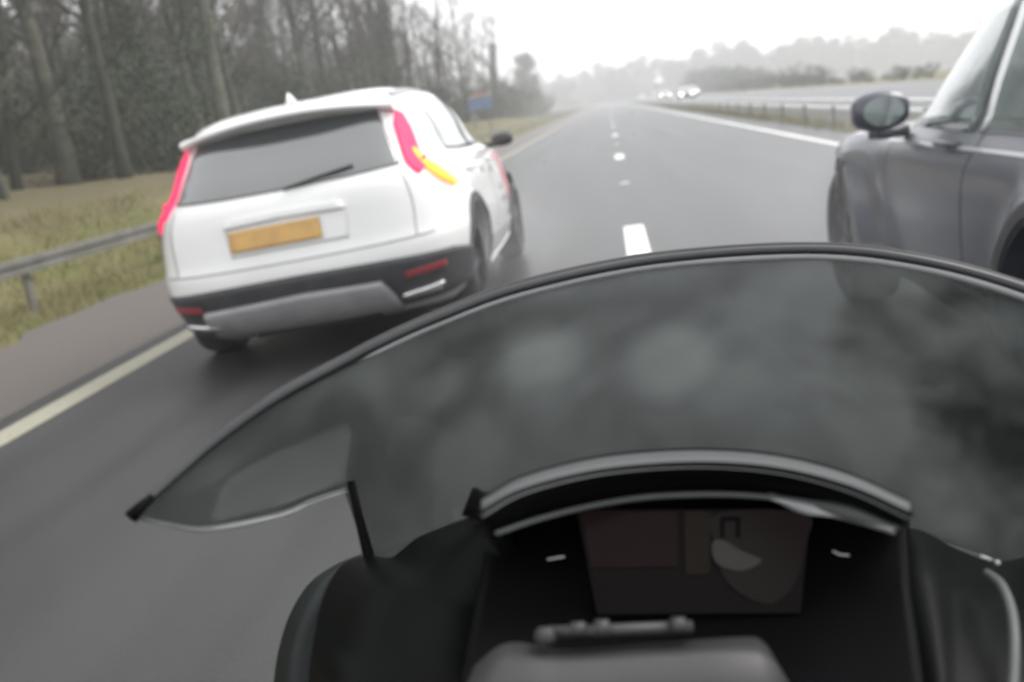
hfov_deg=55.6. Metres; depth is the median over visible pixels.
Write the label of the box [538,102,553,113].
shrub
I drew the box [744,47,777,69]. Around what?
tree
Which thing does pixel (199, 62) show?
bare tree
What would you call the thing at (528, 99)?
shrub
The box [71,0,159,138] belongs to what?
ivy clad tree
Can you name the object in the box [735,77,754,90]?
shrub
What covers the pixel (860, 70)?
shrub
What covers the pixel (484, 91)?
tree
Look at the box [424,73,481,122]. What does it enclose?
shrub
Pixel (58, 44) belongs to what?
bare tree
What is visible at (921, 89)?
opposite road
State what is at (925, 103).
guard rail
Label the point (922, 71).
shrub
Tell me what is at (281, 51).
bare tree
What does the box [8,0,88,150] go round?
bare tree
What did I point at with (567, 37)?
sky
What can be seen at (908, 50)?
tree
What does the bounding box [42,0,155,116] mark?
bare tree
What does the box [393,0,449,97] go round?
bare tree
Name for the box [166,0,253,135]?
ivy clad tree
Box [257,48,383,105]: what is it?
shrub
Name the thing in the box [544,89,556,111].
shrub
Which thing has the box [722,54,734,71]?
tree
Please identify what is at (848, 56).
tree
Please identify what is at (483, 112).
shrub
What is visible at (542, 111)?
shrub
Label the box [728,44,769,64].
tree
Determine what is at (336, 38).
bare tree
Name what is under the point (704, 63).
tree
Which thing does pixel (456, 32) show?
bare tree
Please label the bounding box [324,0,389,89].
bare tree
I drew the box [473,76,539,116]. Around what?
shrub
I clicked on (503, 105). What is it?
shrub
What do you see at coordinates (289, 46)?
bare tree
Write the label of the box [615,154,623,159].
lane marking
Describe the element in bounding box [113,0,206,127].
bare tree
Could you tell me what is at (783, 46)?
tree
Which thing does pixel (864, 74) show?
shrub
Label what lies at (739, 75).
shrub
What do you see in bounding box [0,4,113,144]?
bare tree
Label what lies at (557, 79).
tree
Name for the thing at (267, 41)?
bare tree
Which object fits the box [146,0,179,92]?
ivy clad tree
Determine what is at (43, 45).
bare tree
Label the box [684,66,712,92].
shrub
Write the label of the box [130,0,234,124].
bare tree
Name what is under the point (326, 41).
bare tree
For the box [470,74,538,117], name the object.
shrub
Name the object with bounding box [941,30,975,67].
tree
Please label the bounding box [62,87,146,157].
shrub
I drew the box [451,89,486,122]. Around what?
shrub
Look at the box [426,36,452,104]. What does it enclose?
bare tree
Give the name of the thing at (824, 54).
tree
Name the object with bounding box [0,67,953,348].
ground
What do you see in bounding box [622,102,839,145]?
edge line
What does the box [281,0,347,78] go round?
bare tree
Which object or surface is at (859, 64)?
tree
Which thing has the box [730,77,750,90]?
shrub
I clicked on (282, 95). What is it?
shrub
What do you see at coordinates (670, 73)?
tree
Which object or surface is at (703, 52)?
tree
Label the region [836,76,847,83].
shrub
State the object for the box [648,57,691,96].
tree
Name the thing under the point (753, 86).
shrub
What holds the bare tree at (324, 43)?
on the ground at (46, 195)
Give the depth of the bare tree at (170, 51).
37.51 m
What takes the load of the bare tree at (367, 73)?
on the ground at (46, 195)
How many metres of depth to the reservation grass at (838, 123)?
27.99 m
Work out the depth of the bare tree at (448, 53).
91.92 m
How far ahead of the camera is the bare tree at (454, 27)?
89.10 m
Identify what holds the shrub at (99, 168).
on the ground at (46, 195)
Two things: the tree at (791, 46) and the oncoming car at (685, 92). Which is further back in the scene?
the tree at (791, 46)
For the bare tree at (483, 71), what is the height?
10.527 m
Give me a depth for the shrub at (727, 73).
167.89 m
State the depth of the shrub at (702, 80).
191.18 m
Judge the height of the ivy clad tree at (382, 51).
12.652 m
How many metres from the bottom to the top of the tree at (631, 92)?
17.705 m
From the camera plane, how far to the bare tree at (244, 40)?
68.02 m
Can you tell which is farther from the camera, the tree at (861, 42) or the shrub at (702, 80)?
the tree at (861, 42)
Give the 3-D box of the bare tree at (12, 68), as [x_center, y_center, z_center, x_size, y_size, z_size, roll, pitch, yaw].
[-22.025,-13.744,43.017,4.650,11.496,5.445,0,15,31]
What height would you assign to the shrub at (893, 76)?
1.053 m
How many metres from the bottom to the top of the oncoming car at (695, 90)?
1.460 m
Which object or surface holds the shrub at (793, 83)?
on the ground at (46, 195)
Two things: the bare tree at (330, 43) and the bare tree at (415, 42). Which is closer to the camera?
the bare tree at (330, 43)
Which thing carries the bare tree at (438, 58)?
on the ground at (46, 195)
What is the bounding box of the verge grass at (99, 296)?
[0,185,172,343]
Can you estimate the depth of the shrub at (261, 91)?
41.70 m
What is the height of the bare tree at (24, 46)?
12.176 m
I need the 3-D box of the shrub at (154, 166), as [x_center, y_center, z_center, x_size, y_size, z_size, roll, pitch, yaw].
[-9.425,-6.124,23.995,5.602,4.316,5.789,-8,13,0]
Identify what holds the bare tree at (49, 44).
on the ground at (46, 195)
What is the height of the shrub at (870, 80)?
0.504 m
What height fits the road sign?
2.565 m
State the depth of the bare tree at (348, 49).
79.95 m
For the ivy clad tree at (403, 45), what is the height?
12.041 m
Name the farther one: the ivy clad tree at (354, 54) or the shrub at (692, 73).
the shrub at (692, 73)
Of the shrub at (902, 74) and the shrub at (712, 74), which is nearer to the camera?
the shrub at (902, 74)
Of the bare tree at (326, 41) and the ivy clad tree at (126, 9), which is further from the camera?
the bare tree at (326, 41)
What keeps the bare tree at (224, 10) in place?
on the ground at (46, 195)
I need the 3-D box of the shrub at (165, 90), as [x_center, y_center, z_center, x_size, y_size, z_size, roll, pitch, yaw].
[-12.886,-8.522,34.601,5.380,4.145,5.560,-5,13,15]
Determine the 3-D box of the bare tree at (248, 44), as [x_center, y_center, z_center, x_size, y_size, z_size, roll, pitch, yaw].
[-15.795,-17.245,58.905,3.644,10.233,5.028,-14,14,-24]
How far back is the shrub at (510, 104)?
106.46 m
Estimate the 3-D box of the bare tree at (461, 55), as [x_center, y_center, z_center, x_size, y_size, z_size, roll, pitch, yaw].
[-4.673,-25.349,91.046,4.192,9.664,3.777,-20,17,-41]
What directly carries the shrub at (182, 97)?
on the ground at (46, 195)
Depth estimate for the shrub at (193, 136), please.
29.51 m
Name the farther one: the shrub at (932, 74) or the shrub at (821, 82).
the shrub at (821, 82)
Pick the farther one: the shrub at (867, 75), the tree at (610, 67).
the tree at (610, 67)
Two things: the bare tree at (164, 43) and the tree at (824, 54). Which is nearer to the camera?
the bare tree at (164, 43)
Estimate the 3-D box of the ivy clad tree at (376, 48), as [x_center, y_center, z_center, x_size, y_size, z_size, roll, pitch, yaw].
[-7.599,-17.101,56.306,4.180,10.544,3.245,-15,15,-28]
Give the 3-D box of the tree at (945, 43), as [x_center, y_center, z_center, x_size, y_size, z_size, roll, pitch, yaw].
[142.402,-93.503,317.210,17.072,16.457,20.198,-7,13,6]
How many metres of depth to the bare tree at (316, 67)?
57.51 m
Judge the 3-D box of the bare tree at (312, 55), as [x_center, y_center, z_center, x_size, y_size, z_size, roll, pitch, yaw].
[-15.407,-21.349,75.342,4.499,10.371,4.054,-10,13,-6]
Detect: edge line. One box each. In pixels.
[0,105,597,446]
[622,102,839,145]
[635,100,923,109]
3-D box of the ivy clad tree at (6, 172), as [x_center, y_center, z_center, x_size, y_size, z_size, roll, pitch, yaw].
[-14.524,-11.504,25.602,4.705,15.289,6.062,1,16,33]
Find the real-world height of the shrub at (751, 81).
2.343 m
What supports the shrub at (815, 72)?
on the ground at (46, 195)
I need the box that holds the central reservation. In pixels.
[621,101,922,133]
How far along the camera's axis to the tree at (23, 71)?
64.76 m
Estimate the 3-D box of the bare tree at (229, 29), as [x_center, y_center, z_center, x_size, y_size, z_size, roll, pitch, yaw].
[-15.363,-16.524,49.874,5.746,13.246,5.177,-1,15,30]
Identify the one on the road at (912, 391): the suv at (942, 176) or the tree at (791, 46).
the suv at (942, 176)
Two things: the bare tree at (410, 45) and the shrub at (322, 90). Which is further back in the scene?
the bare tree at (410, 45)
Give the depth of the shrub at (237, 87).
50.16 m
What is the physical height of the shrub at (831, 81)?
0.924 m
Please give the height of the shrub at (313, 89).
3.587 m
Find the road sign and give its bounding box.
[468,93,491,130]
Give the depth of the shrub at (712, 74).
183.16 m
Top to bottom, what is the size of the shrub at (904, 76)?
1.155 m
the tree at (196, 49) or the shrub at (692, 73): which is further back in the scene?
the shrub at (692, 73)
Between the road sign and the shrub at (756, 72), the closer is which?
the road sign
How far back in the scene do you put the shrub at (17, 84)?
16.82 m
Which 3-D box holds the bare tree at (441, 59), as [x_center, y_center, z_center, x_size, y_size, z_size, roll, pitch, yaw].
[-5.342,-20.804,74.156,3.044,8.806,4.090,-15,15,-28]
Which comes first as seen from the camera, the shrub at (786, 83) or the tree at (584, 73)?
the shrub at (786, 83)
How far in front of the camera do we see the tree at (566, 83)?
419.18 m
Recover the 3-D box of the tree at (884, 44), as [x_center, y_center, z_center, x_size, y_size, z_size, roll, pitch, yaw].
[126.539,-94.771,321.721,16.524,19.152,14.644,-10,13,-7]
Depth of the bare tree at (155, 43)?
52.58 m
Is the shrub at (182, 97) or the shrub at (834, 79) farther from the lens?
the shrub at (834, 79)
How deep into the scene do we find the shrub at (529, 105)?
136.70 m
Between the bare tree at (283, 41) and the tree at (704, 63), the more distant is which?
the tree at (704, 63)
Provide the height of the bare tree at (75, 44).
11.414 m
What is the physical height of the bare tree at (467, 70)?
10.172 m
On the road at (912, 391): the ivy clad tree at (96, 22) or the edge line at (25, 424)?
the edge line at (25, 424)
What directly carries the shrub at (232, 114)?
on the ground at (46, 195)
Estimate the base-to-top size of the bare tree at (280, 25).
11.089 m
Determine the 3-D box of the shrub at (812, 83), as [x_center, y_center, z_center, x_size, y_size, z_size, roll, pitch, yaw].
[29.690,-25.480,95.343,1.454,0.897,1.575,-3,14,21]
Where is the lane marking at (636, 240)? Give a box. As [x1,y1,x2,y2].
[624,224,650,255]
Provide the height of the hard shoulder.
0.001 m
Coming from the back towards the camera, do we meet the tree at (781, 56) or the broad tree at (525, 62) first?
the tree at (781, 56)
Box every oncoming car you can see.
[659,90,671,98]
[677,86,694,98]
[690,86,699,95]
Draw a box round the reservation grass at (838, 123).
[662,105,861,132]
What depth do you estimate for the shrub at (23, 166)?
26.57 m
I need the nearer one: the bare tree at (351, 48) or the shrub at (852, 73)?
the bare tree at (351, 48)
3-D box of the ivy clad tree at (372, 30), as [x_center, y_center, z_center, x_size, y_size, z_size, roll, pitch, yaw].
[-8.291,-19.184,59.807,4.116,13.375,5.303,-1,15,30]
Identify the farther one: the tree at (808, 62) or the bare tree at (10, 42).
the tree at (808, 62)
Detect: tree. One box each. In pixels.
[0,0,31,175]
[0,0,89,176]
[0,0,96,119]
[0,0,104,190]
[0,3,42,199]
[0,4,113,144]
[2,0,60,114]
[4,0,83,111]
[4,0,83,185]
[6,1,63,99]
[7,0,74,102]
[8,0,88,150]
[8,0,183,148]
[8,4,80,106]
[9,0,91,153]
[9,0,116,132]
[18,25,124,123]
[24,5,79,98]
[35,0,191,167]
[39,0,190,178]
[41,0,203,108]
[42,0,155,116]
[60,0,204,80]
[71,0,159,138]
[100,0,213,136]
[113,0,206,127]
[117,0,170,103]
[121,8,237,82]
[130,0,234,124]
[131,0,236,98]
[136,4,177,102]
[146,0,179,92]
[151,1,240,87]
[152,2,199,114]
[155,0,258,95]
[156,0,240,116]
[156,0,282,115]
[159,0,232,71]
[160,0,267,104]
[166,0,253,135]
[188,0,273,122]
[195,0,246,74]
[218,0,270,110]
[221,2,277,96]
[222,0,316,101]
[228,0,305,108]
[228,0,327,97]
[228,1,264,87]
[231,3,280,104]
[236,1,329,97]
[238,1,317,93]
[246,0,324,92]
[249,0,339,104]
[256,0,378,94]
[258,0,303,99]
[265,1,322,87]
[273,0,337,90]
[273,1,323,81]
[279,0,354,96]
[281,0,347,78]
[282,0,372,88]
[289,0,394,93]
[290,0,346,91]
[295,0,363,92]
[301,12,330,94]
[303,13,333,86]
[304,1,365,88]
[305,0,360,92]
[306,2,391,88]
[316,0,406,88]
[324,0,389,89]
[328,17,370,88]
[337,0,430,88]
[339,2,369,89]
[340,0,401,87]
[343,0,417,87]
[348,0,425,86]
[368,0,416,87]
[374,0,439,90]
[390,1,432,88]
[391,0,424,85]
[392,0,434,88]
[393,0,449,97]
[394,0,477,100]
[405,14,434,85]
[414,11,456,86]
[418,11,465,97]
[421,26,460,94]
[424,10,453,108]
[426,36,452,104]
[428,12,476,99]
[438,0,485,95]
[440,0,488,122]
[446,20,482,110]
[446,25,472,88]
[451,34,495,118]
[463,53,486,92]
[465,27,496,94]
[471,78,499,118]
[473,10,506,117]
[475,10,511,118]
[482,64,506,106]
[508,51,543,103]
[513,73,546,86]
[520,82,549,100]
[539,80,554,104]
[542,81,557,108]
[549,72,567,95]
[550,74,586,109]
[576,63,613,104]
[591,62,616,76]
[593,74,640,103]
[597,65,642,101]
[625,53,662,96]
[632,66,657,96]
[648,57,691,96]
[655,51,703,95]
[657,58,689,69]
[683,53,726,75]
[690,48,728,79]
[691,39,744,66]
[722,38,766,77]
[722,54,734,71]
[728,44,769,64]
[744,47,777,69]
[751,52,779,73]
[765,48,800,84]
[774,36,823,75]
[774,37,815,67]
[774,49,814,74]
[793,36,835,66]
[795,34,841,75]
[813,43,849,77]
[815,41,868,78]
[842,33,870,72]
[854,45,876,75]
[856,38,903,75]
[870,25,926,74]
[886,38,926,71]
[895,27,927,71]
[910,41,952,71]
[920,31,972,69]
[920,33,956,68]
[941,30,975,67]
[959,17,984,44]
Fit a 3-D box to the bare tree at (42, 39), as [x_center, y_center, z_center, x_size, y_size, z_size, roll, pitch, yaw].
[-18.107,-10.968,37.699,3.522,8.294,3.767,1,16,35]
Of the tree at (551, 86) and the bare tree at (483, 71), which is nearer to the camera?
the bare tree at (483, 71)
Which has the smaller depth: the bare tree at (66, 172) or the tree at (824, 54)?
the bare tree at (66, 172)
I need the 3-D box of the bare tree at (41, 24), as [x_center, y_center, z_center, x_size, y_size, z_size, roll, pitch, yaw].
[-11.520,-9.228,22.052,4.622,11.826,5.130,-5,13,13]
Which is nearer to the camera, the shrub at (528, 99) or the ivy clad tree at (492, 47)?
the ivy clad tree at (492, 47)
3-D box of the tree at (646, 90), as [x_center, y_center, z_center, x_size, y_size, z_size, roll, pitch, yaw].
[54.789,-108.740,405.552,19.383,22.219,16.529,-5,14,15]
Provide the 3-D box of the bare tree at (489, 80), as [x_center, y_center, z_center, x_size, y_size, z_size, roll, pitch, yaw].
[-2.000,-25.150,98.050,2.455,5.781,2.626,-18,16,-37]
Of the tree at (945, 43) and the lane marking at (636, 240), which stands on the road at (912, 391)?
the lane marking at (636, 240)
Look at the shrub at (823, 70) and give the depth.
92.35 m
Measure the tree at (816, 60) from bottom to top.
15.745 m
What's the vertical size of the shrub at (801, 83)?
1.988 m
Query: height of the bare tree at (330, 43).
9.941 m
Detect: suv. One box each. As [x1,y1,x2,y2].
[158,87,523,351]
[827,0,1023,379]
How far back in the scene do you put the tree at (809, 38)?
360.73 m
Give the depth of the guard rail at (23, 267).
10.90 m
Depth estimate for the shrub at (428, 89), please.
61.11 m
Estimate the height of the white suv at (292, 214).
1.597 m
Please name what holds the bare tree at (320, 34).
on the ground at (46, 195)
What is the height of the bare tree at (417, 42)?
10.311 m
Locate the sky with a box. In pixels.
[2,0,999,96]
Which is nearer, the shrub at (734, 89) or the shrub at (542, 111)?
the shrub at (734, 89)
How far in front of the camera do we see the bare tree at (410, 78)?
50.65 m
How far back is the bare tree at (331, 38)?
48.78 m
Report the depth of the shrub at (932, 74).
54.56 m
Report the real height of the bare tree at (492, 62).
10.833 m
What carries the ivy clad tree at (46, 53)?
on the ground at (46, 195)
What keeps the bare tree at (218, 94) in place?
on the ground at (46, 195)
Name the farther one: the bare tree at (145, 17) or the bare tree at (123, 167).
the bare tree at (145, 17)
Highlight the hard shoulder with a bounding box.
[0,109,588,418]
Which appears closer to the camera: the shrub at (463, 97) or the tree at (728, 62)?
the shrub at (463, 97)
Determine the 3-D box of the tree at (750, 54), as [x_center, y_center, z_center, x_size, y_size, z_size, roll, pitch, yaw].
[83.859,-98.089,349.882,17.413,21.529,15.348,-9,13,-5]
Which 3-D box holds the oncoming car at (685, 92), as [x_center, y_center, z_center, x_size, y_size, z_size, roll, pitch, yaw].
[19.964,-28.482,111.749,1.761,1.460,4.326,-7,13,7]
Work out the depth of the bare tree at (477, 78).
85.91 m
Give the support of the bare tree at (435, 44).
on the ground at (46, 195)
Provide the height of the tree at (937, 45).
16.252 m
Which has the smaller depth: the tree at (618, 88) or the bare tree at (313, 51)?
the bare tree at (313, 51)
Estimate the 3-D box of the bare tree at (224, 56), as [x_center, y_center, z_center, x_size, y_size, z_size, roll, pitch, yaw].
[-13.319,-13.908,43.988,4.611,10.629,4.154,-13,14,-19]
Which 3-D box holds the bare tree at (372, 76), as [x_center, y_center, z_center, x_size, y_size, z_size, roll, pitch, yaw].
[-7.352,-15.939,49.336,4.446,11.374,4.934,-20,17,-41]
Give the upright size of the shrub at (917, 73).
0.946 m
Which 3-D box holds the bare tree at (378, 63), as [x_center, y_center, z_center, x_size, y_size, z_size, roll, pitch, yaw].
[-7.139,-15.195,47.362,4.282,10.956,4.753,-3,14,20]
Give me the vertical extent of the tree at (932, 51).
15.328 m
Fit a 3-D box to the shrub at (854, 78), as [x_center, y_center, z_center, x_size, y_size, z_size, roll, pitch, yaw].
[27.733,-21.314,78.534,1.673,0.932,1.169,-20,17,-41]
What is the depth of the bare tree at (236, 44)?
61.30 m
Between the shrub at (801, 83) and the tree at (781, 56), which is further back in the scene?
the tree at (781, 56)
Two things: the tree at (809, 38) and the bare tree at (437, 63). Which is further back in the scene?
the tree at (809, 38)
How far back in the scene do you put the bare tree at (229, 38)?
70.15 m
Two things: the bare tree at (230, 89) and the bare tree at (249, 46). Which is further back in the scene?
the bare tree at (249, 46)
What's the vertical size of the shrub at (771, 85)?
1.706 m
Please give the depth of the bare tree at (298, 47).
44.10 m
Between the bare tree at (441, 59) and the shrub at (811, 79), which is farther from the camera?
the shrub at (811, 79)
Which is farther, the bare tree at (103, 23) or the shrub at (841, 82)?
the shrub at (841, 82)
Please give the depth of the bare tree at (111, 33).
26.82 m
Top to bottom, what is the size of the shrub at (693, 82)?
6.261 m
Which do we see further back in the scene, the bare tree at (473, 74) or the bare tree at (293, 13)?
the bare tree at (473, 74)
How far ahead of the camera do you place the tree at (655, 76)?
424.10 m
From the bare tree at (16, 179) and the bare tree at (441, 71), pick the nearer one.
the bare tree at (16, 179)
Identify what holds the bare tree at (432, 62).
on the ground at (46, 195)
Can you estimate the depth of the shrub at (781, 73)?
109.72 m
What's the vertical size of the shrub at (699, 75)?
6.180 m
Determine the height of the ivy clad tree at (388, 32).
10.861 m
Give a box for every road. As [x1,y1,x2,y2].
[0,101,1023,681]
[627,79,945,113]
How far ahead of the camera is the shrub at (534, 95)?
156.62 m
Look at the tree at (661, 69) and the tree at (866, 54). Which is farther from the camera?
the tree at (661, 69)
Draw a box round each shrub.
[0,2,246,173]
[0,18,39,144]
[0,47,96,175]
[0,61,176,185]
[55,48,229,139]
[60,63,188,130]
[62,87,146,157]
[91,44,246,153]
[173,113,209,154]
[184,64,258,112]
[190,56,284,129]
[199,79,285,126]
[201,65,310,115]
[202,43,355,110]
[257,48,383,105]
[277,70,350,105]
[394,71,453,109]
[401,83,465,115]
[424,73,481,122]
[446,92,473,119]
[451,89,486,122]
[453,70,509,120]
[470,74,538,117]
[471,94,499,120]
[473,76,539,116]
[486,85,516,118]
[487,84,523,118]
[505,96,536,117]
[516,91,538,115]
[520,82,543,116]
[524,90,557,115]
[527,91,547,115]
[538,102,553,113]
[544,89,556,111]
[676,64,717,91]
[680,63,718,85]
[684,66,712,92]
[695,68,727,92]
[695,70,719,92]
[704,65,733,91]
[708,63,740,84]
[714,63,744,85]
[716,81,732,91]
[722,67,748,91]
[727,67,753,88]
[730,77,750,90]
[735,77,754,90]
[743,65,767,79]
[745,79,760,89]
[747,67,776,88]
[747,72,778,82]
[759,77,775,87]
[765,62,805,86]
[772,74,792,87]
[788,68,812,86]
[789,72,798,86]
[794,63,819,85]
[800,72,825,85]
[804,64,839,84]
[807,78,819,85]
[814,77,828,85]
[825,75,834,83]
[828,77,838,83]
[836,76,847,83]
[844,68,865,81]
[846,73,861,82]
[849,67,872,75]
[853,68,870,81]
[857,71,876,80]
[866,76,875,81]
[885,65,902,80]
[892,68,908,79]
[893,62,912,79]
[906,65,928,78]
[915,64,930,76]
[921,62,942,76]
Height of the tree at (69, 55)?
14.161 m
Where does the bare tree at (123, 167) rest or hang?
on the ground at (46, 195)
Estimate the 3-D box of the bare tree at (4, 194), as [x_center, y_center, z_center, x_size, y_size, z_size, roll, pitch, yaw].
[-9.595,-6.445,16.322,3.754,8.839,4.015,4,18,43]
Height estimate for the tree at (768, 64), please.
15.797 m
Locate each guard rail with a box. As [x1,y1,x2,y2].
[0,108,577,312]
[622,98,933,127]
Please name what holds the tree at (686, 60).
on the ground at (46, 195)
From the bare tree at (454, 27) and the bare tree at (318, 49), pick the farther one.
the bare tree at (454, 27)
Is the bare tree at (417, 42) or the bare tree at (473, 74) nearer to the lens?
the bare tree at (417, 42)
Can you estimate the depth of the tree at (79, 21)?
80.80 m
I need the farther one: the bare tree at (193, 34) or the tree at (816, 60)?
the tree at (816, 60)
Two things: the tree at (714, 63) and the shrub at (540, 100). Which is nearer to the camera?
the shrub at (540, 100)
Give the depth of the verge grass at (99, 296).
12.48 m
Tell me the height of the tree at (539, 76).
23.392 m
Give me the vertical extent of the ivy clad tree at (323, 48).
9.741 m
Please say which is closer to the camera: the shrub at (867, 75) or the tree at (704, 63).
the shrub at (867, 75)
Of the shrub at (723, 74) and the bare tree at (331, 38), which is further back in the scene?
the shrub at (723, 74)
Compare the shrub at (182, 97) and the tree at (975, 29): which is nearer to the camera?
the shrub at (182, 97)
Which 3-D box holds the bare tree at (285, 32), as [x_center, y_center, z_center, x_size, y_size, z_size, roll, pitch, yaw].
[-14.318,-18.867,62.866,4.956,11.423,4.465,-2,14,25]
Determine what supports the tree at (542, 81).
on the ground at (46, 195)
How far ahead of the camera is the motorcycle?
0.45 m
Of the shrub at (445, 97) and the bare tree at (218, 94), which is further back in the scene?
the shrub at (445, 97)
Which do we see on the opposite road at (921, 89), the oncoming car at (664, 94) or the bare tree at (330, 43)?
the oncoming car at (664, 94)
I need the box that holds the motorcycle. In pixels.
[125,242,1023,681]
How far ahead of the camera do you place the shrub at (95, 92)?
39.87 m
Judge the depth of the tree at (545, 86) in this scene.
391.47 m
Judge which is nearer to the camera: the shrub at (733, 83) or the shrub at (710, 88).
the shrub at (733, 83)
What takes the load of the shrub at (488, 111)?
on the ground at (46, 195)
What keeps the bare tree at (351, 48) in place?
on the ground at (46, 195)
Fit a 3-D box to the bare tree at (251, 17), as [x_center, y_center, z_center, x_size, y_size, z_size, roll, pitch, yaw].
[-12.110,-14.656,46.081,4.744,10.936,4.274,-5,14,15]
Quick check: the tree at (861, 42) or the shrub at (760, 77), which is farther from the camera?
the tree at (861, 42)
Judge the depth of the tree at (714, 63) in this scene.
364.53 m
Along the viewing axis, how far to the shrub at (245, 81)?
47.24 m
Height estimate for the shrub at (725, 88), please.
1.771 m
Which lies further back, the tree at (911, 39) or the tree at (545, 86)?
the tree at (545, 86)
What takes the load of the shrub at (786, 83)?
on the ground at (46, 195)
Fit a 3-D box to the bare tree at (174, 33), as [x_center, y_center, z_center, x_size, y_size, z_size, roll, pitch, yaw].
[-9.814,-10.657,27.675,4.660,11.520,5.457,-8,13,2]
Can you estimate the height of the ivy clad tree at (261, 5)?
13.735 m
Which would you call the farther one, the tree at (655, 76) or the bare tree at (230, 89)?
the tree at (655, 76)

